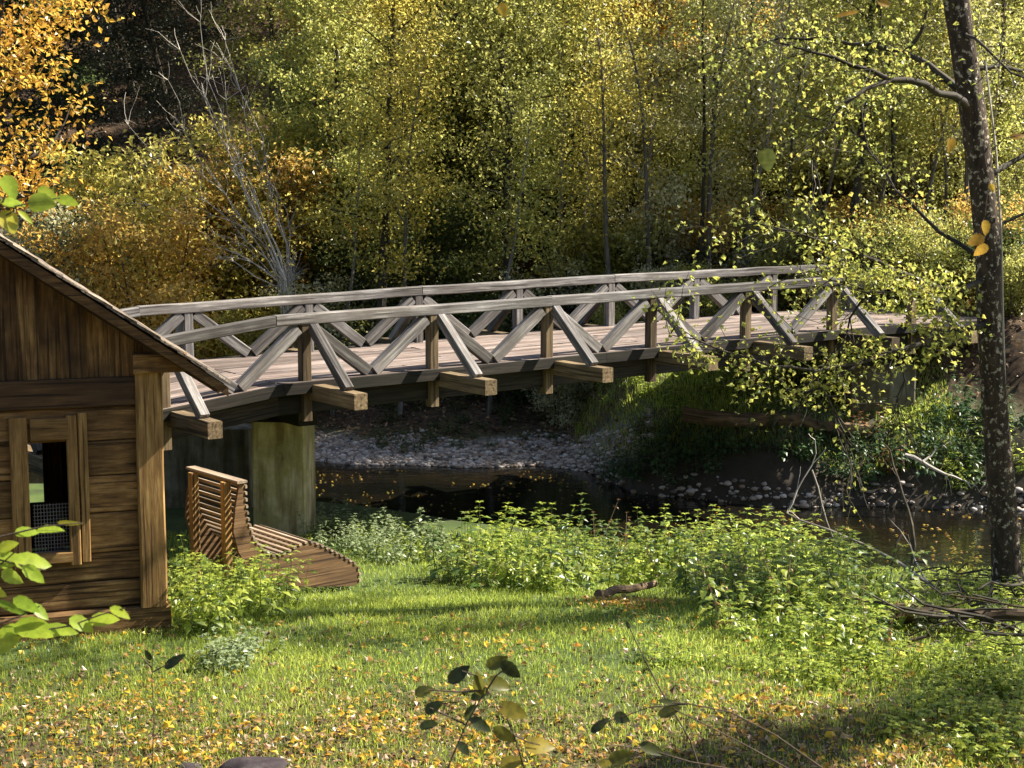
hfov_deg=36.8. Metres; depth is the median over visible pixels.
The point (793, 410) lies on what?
bank plant
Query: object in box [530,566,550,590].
nettle plant
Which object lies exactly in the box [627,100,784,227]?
tall shrub
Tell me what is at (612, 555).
nettle plant
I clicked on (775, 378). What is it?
bank herb
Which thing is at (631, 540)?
nettle plant
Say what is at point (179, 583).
nettle plant
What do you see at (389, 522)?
bank herb
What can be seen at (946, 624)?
brush stick
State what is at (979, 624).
brush stick
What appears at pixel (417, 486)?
river water
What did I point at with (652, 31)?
autumn tree
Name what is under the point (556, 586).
nettle plant
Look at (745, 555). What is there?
nettle plant
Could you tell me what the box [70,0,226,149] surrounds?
conifer tree
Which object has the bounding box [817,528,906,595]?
nettle plant
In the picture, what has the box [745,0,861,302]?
tree
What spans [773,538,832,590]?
nettle plant
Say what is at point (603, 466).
bank plant
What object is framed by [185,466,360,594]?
lounger bench
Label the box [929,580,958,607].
brush stick
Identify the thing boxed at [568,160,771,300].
twiggy shrub
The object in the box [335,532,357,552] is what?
bank herb
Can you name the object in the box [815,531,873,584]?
nettle plant
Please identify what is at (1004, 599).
brush stick
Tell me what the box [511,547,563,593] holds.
nettle plant
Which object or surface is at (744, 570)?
nettle plant
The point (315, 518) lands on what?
bank herb
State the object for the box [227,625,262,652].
herb plant
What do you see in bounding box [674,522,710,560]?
nettle plant
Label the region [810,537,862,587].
nettle plant
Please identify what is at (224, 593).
nettle plant
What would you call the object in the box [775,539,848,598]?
nettle plant
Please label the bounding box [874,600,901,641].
nettle plant
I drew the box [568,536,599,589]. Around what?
nettle plant
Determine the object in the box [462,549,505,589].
nettle plant
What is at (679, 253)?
dense shrub
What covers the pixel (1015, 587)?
shade herb
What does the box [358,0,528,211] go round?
autumn tree
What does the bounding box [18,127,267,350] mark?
tall shrub
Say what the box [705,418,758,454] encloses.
bank plant
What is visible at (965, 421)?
bank plant
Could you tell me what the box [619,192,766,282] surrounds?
twiggy shrub
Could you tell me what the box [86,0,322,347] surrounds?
bare pale tree
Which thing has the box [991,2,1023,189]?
slender tree
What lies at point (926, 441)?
bank plant
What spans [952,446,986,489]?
bank plant
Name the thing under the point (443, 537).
bank herb
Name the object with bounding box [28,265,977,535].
timber footbridge
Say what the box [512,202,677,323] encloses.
twiggy shrub
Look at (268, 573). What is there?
nettle plant
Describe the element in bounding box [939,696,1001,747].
shade herb
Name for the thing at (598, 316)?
dense shrub
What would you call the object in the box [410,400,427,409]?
bank plant
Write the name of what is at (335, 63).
autumn tree
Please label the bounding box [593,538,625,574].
nettle plant
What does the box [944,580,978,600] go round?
shade herb
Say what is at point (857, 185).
trunked tree
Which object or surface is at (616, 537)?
nettle plant
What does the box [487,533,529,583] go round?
nettle plant
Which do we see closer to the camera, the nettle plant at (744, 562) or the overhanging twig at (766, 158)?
the overhanging twig at (766, 158)
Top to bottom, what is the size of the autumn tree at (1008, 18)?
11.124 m
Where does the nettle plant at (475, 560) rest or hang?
on the ground at (770, 468)
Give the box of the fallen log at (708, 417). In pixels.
[681,400,868,435]
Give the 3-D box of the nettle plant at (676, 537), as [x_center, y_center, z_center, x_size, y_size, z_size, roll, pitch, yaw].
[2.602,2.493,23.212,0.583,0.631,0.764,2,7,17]
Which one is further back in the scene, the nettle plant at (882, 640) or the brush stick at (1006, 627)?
the brush stick at (1006, 627)
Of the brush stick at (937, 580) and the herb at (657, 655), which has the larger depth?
the brush stick at (937, 580)
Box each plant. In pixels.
[167,548,199,595]
[167,552,206,591]
[167,561,199,603]
[167,566,199,599]
[167,568,214,616]
[170,547,198,593]
[170,565,229,638]
[171,552,236,595]
[175,552,242,610]
[176,535,220,574]
[176,566,237,630]
[186,557,237,635]
[189,563,249,601]
[193,562,232,605]
[194,641,235,670]
[197,548,236,595]
[198,626,247,659]
[200,558,261,597]
[202,637,256,676]
[215,547,273,601]
[217,641,251,664]
[222,553,296,624]
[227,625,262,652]
[231,563,279,614]
[233,556,265,592]
[233,627,285,656]
[237,553,280,599]
[247,541,318,607]
[252,544,305,605]
[367,426,391,449]
[376,403,400,423]
[394,426,433,452]
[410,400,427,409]
[414,422,441,444]
[421,511,474,583]
[430,418,441,427]
[437,529,485,583]
[441,411,475,435]
[444,542,464,571]
[445,396,468,411]
[448,437,463,447]
[448,520,497,568]
[454,531,510,583]
[459,528,487,568]
[461,500,514,563]
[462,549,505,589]
[467,430,478,438]
[467,520,516,571]
[469,536,536,591]
[469,544,501,590]
[485,501,543,547]
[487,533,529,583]
[494,530,560,587]
[496,507,554,554]
[499,405,517,424]
[509,531,554,567]
[510,524,554,556]
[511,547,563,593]
[512,520,574,592]
[514,548,539,581]
[519,538,571,579]
[527,513,578,584]
[528,512,577,573]
[530,503,579,551]
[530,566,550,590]
[539,558,578,595]
[544,492,594,555]
[553,528,622,592]
[553,536,594,562]
[558,538,601,578]
[559,535,606,579]
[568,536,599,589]
[571,532,593,549]
[577,543,611,583]
[583,541,627,569]
[587,514,622,553]
[587,533,609,562]
[593,528,610,559]
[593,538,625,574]
[595,446,618,479]
[595,515,653,554]
[605,546,641,584]
[606,447,627,476]
[608,534,631,563]
[613,440,651,479]
[616,449,642,480]
[623,504,673,557]
[623,528,658,561]
[624,515,681,577]
[625,547,672,584]
[626,410,655,433]
[628,529,660,568]
[631,538,663,579]
[633,423,685,474]
[633,431,670,465]
[641,414,669,449]
[649,507,699,569]
[656,404,693,436]
[661,458,702,486]
[664,436,691,465]
[666,525,695,563]
[666,527,754,599]
[669,516,699,555]
[672,523,718,587]
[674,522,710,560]
[676,512,744,573]
[679,538,724,579]
[680,536,733,588]
[685,538,753,601]
[686,567,724,598]
[690,438,731,474]
[692,559,756,626]
[693,509,742,551]
[693,522,732,559]
[693,555,772,613]
[695,544,738,592]
[697,420,734,457]
[701,552,768,607]
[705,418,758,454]
[706,504,763,549]
[708,509,763,560]
[708,542,751,586]
[712,530,794,598]
[714,519,757,557]
[717,604,757,634]
[718,538,774,574]
[719,579,785,643]
[720,566,779,623]
[724,537,776,599]
[725,550,756,591]
[727,508,766,551]
[728,509,798,577]
[734,526,798,573]
[738,550,805,602]
[740,521,806,586]
[744,421,788,453]
[746,559,791,614]
[748,513,818,565]
[748,556,807,606]
[754,532,848,615]
[757,508,829,567]
[757,554,814,609]
[759,543,813,582]
[760,506,807,563]
[764,399,789,426]
[764,602,808,656]
[765,416,817,460]
[770,521,815,568]
[771,539,840,601]
[772,427,825,462]
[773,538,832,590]
[773,562,859,632]
[775,397,818,427]
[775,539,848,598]
[776,593,825,636]
[784,531,841,585]
[784,606,820,646]
[786,528,833,552]
[786,549,832,587]
[790,558,825,611]
[796,401,848,440]
[797,562,854,626]
[800,590,862,646]
[802,534,850,564]
[803,533,864,571]
[804,549,875,607]
[810,440,857,479]
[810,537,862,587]
[811,601,890,665]
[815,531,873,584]
[816,526,889,591]
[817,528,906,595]
[822,432,854,458]
[823,585,887,647]
[826,413,863,443]
[839,543,931,619]
[842,416,887,456]
[842,466,887,492]
[842,592,893,638]
[844,564,878,598]
[847,438,897,482]
[860,616,893,660]
[864,567,924,628]
[867,428,926,470]
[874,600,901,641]
[878,400,919,435]
[902,429,951,477]
[910,406,955,448]
[911,387,946,424]
[925,429,964,459]
[931,366,977,419]
[943,451,980,491]
[951,392,1011,435]
[952,436,984,461]
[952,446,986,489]
[964,391,981,419]
[968,415,1013,446]
[1006,386,1023,426]
[1012,440,1023,474]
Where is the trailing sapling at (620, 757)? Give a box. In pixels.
[591,699,822,767]
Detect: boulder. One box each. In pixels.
[174,762,202,767]
[218,756,289,767]
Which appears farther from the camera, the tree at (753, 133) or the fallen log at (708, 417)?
the tree at (753, 133)
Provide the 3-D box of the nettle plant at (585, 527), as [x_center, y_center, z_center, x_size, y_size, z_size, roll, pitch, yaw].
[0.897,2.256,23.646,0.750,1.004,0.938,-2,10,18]
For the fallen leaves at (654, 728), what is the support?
on the ground at (770, 468)
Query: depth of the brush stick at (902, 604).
17.58 m
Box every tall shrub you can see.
[1,191,150,303]
[3,163,184,283]
[6,191,262,358]
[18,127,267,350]
[84,163,348,358]
[137,131,392,351]
[170,98,396,297]
[239,56,423,227]
[266,63,481,261]
[267,221,415,335]
[322,188,502,338]
[378,23,568,230]
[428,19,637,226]
[484,4,677,186]
[537,27,734,219]
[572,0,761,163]
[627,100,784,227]
[668,12,846,200]
[706,12,862,205]
[776,40,922,210]
[823,24,994,212]
[868,47,1023,235]
[933,155,1023,265]
[937,45,1023,216]
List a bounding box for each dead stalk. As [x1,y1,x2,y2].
[590,499,619,545]
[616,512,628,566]
[643,533,687,579]
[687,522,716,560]
[698,554,731,631]
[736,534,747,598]
[760,541,793,612]
[858,575,900,650]
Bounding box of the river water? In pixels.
[29,461,1023,571]
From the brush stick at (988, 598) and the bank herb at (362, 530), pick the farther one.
the bank herb at (362, 530)
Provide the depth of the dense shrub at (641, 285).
36.73 m
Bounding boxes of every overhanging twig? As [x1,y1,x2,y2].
[497,0,507,16]
[757,0,783,171]
[833,0,889,17]
[947,0,1023,255]
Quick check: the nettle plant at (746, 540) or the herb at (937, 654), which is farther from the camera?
the nettle plant at (746, 540)
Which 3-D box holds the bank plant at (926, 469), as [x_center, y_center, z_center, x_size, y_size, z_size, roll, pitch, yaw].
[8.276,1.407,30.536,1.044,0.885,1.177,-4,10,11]
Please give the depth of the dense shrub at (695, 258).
37.98 m
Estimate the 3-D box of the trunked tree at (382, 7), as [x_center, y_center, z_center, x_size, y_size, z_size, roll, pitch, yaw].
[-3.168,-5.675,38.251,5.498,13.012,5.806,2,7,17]
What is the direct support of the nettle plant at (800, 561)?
on the ground at (770, 468)
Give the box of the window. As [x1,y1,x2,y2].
[8,412,90,569]
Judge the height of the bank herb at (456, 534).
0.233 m
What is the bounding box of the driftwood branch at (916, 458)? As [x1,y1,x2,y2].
[905,441,977,494]
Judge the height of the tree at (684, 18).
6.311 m
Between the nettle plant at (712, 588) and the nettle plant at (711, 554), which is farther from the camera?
the nettle plant at (711, 554)
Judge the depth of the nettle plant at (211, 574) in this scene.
18.70 m
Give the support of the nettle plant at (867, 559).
on the ground at (770, 468)
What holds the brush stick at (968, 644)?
on the ground at (770, 468)
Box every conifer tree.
[0,0,139,167]
[5,1,141,49]
[61,0,186,95]
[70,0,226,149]
[130,0,244,52]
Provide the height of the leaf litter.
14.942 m
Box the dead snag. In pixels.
[860,436,915,588]
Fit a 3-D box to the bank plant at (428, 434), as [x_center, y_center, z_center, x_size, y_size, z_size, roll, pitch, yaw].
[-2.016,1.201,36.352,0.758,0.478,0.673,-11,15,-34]
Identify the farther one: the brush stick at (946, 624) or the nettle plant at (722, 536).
the nettle plant at (722, 536)
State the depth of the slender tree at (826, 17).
46.84 m
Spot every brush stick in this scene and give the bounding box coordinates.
[840,594,919,606]
[863,601,977,618]
[872,595,966,628]
[894,635,926,652]
[895,582,1021,632]
[907,572,959,583]
[907,628,948,637]
[909,561,924,591]
[916,563,967,573]
[921,566,948,570]
[921,599,990,607]
[922,572,991,578]
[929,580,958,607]
[929,619,1023,636]
[930,633,967,644]
[931,586,975,601]
[937,617,976,626]
[949,594,1023,607]
[950,569,990,574]
[956,584,972,602]
[957,617,1000,632]
[958,608,1016,611]
[965,637,1010,646]
[966,598,991,607]
[970,637,1023,645]
[971,621,1023,632]
[972,594,1023,630]
[972,618,1023,623]
[974,598,1023,608]
[977,581,1023,589]
[984,621,1023,637]
[985,586,993,602]
[1001,582,1023,596]
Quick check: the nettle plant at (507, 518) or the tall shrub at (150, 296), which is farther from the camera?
the tall shrub at (150, 296)
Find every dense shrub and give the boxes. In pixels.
[137,316,181,345]
[199,284,385,357]
[319,297,465,345]
[409,292,511,400]
[442,278,589,404]
[493,270,637,392]
[521,381,598,428]
[551,212,694,310]
[568,288,644,324]
[600,216,746,310]
[623,260,713,321]
[651,213,780,308]
[664,258,752,317]
[716,229,827,311]
[789,218,897,307]
[794,250,900,309]
[841,216,948,306]
[871,216,974,306]
[929,215,1023,308]
[957,239,1023,318]
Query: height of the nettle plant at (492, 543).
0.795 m
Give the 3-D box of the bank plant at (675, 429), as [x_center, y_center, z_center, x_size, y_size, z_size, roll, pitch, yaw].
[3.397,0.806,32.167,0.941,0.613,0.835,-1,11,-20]
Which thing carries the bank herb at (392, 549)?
on the ground at (770, 468)
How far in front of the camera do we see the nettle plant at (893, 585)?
17.91 m
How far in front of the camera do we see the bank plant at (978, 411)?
31.74 m
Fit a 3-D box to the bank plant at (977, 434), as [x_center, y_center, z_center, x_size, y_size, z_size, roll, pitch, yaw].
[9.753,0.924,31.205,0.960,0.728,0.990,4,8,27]
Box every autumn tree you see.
[0,0,62,173]
[0,0,119,178]
[168,0,312,133]
[223,0,398,281]
[236,0,454,323]
[248,0,387,171]
[337,0,414,86]
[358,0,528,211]
[363,0,486,157]
[378,2,538,132]
[401,0,642,278]
[461,3,556,147]
[557,0,684,39]
[606,0,731,173]
[923,0,1023,196]
[970,1,1023,100]
[983,0,1023,62]
[1004,17,1023,143]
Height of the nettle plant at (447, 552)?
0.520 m
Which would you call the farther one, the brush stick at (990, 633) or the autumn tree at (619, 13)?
the autumn tree at (619, 13)
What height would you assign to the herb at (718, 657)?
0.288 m
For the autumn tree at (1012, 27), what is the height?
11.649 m
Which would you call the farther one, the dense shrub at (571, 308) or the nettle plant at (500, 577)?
the dense shrub at (571, 308)
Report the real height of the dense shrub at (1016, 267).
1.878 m
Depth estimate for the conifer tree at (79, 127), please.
50.53 m
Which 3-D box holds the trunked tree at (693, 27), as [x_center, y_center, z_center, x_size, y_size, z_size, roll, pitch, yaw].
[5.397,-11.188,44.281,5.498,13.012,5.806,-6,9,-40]
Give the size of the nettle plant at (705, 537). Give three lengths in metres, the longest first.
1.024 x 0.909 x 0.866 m
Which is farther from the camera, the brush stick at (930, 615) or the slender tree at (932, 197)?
the slender tree at (932, 197)
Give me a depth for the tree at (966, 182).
36.87 m
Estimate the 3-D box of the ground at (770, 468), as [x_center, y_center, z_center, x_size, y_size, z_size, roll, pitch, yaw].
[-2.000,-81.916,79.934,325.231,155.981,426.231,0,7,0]
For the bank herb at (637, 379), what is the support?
on the ground at (770, 468)
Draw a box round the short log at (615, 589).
[594,580,657,598]
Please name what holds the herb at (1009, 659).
on the ground at (770, 468)
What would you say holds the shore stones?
on the ground at (770, 468)
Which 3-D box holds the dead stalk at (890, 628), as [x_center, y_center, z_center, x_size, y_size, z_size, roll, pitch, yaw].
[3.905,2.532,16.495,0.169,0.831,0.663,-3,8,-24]
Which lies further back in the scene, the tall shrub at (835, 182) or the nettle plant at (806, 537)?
the tall shrub at (835, 182)
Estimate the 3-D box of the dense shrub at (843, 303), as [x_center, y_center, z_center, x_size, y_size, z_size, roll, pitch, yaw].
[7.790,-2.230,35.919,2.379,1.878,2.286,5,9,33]
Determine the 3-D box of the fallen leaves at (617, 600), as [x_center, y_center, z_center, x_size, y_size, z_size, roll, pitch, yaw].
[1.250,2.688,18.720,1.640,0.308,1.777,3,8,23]
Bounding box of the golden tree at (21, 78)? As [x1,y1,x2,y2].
[0,0,134,239]
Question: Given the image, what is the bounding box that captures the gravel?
[315,408,654,485]
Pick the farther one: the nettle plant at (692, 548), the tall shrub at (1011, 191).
the tall shrub at (1011, 191)
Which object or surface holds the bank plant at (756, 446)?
on the ground at (770, 468)
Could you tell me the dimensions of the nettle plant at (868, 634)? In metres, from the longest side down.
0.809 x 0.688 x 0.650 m
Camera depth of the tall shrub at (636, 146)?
43.70 m
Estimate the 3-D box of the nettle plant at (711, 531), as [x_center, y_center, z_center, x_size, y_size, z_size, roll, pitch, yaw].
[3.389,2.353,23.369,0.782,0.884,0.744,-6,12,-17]
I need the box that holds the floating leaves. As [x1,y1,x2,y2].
[317,470,1020,569]
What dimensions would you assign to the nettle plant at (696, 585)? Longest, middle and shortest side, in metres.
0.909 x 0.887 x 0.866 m
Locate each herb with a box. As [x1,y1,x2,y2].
[296,502,325,532]
[300,515,331,540]
[310,521,335,545]
[315,498,338,524]
[323,512,342,529]
[328,513,359,545]
[329,512,355,536]
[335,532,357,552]
[338,522,367,549]
[341,494,370,531]
[349,531,377,556]
[350,522,389,562]
[351,517,380,542]
[356,523,373,537]
[359,513,392,546]
[363,511,378,531]
[371,539,393,555]
[374,506,401,537]
[378,513,399,527]
[379,524,407,565]
[381,533,402,557]
[387,533,403,544]
[391,507,427,542]
[400,517,422,536]
[404,535,425,551]
[405,526,432,559]
[409,516,444,544]
[415,548,436,563]
[424,523,453,559]
[426,528,453,549]
[427,525,444,537]
[450,530,466,541]
[599,391,612,405]
[633,376,642,383]
[634,379,657,395]
[634,638,673,672]
[654,380,681,400]
[664,399,694,416]
[664,643,696,668]
[698,643,731,670]
[722,365,742,377]
[736,648,765,672]
[758,648,798,678]
[766,369,785,384]
[777,651,834,695]
[795,639,844,671]
[795,649,835,681]
[815,653,869,694]
[831,645,868,678]
[862,640,908,666]
[867,645,909,681]
[869,666,901,690]
[879,702,923,746]
[887,679,946,726]
[899,640,939,667]
[907,584,952,607]
[907,599,966,636]
[910,666,960,703]
[912,686,957,716]
[915,713,976,753]
[916,573,941,589]
[920,647,961,676]
[920,660,956,686]
[922,644,954,661]
[927,669,967,697]
[932,573,962,592]
[933,571,978,593]
[939,630,1004,663]
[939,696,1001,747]
[940,610,977,640]
[941,577,982,603]
[942,570,983,592]
[942,645,983,673]
[942,688,1004,728]
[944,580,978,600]
[947,535,982,579]
[950,717,1018,767]
[953,654,990,684]
[953,682,1002,714]
[962,568,1016,597]
[964,668,1001,696]
[971,576,1002,595]
[973,636,1002,661]
[973,645,1018,679]
[976,593,1008,607]
[978,699,1023,749]
[979,593,1021,630]
[979,637,1019,668]
[982,664,1023,701]
[982,714,1023,763]
[983,660,1023,698]
[987,621,1023,655]
[987,652,1023,689]
[991,582,1023,607]
[991,690,1023,725]
[1002,576,1023,598]
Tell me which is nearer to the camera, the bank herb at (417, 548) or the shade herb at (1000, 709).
the shade herb at (1000, 709)
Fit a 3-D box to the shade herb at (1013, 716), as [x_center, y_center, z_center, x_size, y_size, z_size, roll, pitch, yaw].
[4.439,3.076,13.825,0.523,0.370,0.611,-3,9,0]
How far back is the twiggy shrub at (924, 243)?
35.07 m
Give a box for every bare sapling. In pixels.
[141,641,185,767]
[626,621,699,767]
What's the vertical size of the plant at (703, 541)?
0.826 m
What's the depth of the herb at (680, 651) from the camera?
16.06 m
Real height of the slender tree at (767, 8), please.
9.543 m
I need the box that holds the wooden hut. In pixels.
[0,233,229,641]
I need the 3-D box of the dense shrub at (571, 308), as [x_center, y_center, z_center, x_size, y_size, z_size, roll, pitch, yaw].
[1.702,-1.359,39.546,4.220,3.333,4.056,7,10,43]
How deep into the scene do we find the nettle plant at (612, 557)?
23.20 m
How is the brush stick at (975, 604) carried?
on the ground at (770, 468)
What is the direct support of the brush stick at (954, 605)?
on the ground at (770, 468)
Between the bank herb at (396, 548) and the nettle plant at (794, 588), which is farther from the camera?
the bank herb at (396, 548)
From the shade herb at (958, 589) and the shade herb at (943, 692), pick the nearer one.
the shade herb at (943, 692)
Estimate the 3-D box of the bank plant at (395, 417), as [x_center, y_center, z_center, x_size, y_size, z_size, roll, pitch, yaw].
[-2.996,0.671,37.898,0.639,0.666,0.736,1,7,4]
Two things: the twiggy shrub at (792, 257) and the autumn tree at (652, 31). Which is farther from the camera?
the autumn tree at (652, 31)
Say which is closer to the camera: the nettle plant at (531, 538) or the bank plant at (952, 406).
the nettle plant at (531, 538)
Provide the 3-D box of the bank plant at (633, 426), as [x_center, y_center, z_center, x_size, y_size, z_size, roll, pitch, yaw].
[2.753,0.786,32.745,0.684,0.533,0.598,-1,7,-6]
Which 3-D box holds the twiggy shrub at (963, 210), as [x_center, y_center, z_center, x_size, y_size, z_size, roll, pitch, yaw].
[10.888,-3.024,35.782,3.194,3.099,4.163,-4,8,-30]
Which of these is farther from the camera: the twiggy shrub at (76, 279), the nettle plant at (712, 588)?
the twiggy shrub at (76, 279)
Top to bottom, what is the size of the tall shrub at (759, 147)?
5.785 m
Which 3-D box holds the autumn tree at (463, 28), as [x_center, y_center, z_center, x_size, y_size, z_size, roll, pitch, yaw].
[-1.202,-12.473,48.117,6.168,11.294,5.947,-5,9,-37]
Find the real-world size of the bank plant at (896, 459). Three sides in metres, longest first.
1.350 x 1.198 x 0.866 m
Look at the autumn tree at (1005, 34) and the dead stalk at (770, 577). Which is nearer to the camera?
the dead stalk at (770, 577)
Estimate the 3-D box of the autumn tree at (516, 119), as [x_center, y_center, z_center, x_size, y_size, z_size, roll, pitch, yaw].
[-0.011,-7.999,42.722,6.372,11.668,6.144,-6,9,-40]
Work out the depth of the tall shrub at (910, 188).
43.78 m
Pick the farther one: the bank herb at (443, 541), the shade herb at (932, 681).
the bank herb at (443, 541)
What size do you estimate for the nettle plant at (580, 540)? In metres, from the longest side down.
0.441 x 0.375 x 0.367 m
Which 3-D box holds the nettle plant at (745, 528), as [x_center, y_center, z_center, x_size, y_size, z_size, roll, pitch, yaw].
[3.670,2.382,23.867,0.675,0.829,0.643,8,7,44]
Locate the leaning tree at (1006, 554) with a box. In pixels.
[631,0,1023,597]
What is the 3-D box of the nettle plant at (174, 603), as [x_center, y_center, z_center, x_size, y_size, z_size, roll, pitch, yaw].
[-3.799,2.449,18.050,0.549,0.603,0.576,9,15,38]
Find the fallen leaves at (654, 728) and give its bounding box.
[0,613,1023,767]
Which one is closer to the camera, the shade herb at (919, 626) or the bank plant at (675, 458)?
the shade herb at (919, 626)
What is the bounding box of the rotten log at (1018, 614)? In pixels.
[872,607,1023,624]
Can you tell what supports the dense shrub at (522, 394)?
on the ground at (770, 468)
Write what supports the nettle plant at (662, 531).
on the ground at (770, 468)
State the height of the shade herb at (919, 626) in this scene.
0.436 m
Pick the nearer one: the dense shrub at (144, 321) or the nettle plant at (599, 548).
the nettle plant at (599, 548)
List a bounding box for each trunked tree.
[276,0,496,407]
[396,0,623,403]
[604,0,794,203]
[770,0,971,235]
[848,0,1023,225]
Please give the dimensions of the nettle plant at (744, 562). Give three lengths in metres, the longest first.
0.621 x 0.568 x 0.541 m
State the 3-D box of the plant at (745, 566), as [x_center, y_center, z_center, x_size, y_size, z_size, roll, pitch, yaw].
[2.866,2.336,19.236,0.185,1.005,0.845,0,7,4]
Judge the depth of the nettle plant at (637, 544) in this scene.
23.31 m
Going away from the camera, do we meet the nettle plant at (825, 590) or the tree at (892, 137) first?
the nettle plant at (825, 590)
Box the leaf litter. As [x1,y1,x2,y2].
[0,2,1023,454]
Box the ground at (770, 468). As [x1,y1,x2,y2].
[0,0,1023,767]
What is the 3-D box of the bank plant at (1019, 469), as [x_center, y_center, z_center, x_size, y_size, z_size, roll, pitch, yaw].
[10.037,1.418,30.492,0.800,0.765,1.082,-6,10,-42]
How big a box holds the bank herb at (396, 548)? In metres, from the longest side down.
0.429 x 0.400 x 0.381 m
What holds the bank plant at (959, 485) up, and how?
on the ground at (770, 468)
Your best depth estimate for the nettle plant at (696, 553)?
21.59 m
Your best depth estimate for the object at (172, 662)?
5.16 m
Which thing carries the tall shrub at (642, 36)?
on the ground at (770, 468)
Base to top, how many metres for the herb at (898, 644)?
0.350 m
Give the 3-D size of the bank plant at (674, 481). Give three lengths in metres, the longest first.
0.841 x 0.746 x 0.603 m
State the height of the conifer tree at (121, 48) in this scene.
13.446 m
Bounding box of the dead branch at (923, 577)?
[786,434,941,591]
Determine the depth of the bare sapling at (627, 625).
4.75 m
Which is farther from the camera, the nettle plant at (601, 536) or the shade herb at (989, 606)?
the nettle plant at (601, 536)
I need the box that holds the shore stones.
[620,473,1023,511]
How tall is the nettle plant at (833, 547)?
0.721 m
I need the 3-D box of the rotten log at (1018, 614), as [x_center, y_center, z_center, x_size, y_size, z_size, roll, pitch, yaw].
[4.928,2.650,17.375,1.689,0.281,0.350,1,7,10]
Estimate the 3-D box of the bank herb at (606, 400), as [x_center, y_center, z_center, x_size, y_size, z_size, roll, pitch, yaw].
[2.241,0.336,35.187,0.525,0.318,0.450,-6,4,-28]
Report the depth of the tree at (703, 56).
36.91 m
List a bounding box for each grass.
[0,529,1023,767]
[572,302,983,475]
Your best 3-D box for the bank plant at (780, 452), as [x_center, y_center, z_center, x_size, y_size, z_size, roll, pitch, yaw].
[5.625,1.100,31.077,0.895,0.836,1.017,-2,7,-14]
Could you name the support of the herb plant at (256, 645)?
on the ground at (770, 468)
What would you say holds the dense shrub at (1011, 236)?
on the ground at (770, 468)
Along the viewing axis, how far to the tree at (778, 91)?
36.99 m
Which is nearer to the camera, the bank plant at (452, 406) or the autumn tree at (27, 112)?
the bank plant at (452, 406)
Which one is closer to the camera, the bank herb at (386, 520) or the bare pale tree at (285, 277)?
the bank herb at (386, 520)
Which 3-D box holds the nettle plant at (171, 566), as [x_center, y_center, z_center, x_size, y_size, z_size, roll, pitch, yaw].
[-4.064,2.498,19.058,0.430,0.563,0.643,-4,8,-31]
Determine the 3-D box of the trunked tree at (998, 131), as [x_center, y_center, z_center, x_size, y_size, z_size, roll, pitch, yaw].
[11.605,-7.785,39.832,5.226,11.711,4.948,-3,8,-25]
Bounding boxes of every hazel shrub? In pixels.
[0,175,78,233]
[0,520,129,654]
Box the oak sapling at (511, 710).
[415,655,554,767]
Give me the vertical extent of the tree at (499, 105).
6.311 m
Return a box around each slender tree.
[492,0,633,287]
[516,0,655,231]
[585,0,716,219]
[644,0,786,228]
[683,0,823,279]
[740,0,880,222]
[743,0,792,32]
[764,0,841,41]
[808,0,861,158]
[816,0,946,225]
[836,0,1015,228]
[874,7,943,59]
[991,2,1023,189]
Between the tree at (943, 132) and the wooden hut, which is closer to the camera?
the wooden hut
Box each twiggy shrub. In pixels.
[58,266,214,321]
[145,308,296,358]
[254,270,449,348]
[474,247,597,394]
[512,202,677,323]
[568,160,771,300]
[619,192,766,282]
[662,190,830,310]
[722,192,884,310]
[759,192,897,303]
[796,204,950,307]
[845,207,971,305]
[879,187,1023,307]
[937,207,1023,306]
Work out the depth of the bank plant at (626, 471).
31.99 m
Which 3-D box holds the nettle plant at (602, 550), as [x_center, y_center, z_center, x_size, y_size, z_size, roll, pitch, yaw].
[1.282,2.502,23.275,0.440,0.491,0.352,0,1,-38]
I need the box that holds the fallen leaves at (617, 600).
[558,593,688,617]
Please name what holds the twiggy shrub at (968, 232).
on the ground at (770, 468)
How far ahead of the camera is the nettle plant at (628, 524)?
23.77 m
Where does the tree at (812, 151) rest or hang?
on the ground at (770, 468)
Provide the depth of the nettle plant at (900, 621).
17.31 m
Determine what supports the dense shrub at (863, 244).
on the ground at (770, 468)
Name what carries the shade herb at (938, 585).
on the ground at (770, 468)
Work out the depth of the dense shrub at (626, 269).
38.20 m
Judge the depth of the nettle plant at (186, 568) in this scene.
20.42 m
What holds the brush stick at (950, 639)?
on the ground at (770, 468)
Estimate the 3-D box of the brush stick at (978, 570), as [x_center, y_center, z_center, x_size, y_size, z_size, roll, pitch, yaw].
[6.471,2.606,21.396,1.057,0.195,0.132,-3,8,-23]
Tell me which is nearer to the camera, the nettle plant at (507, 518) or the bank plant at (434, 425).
the nettle plant at (507, 518)
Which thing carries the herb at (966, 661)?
on the ground at (770, 468)
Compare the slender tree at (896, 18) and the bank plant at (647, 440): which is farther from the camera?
the slender tree at (896, 18)

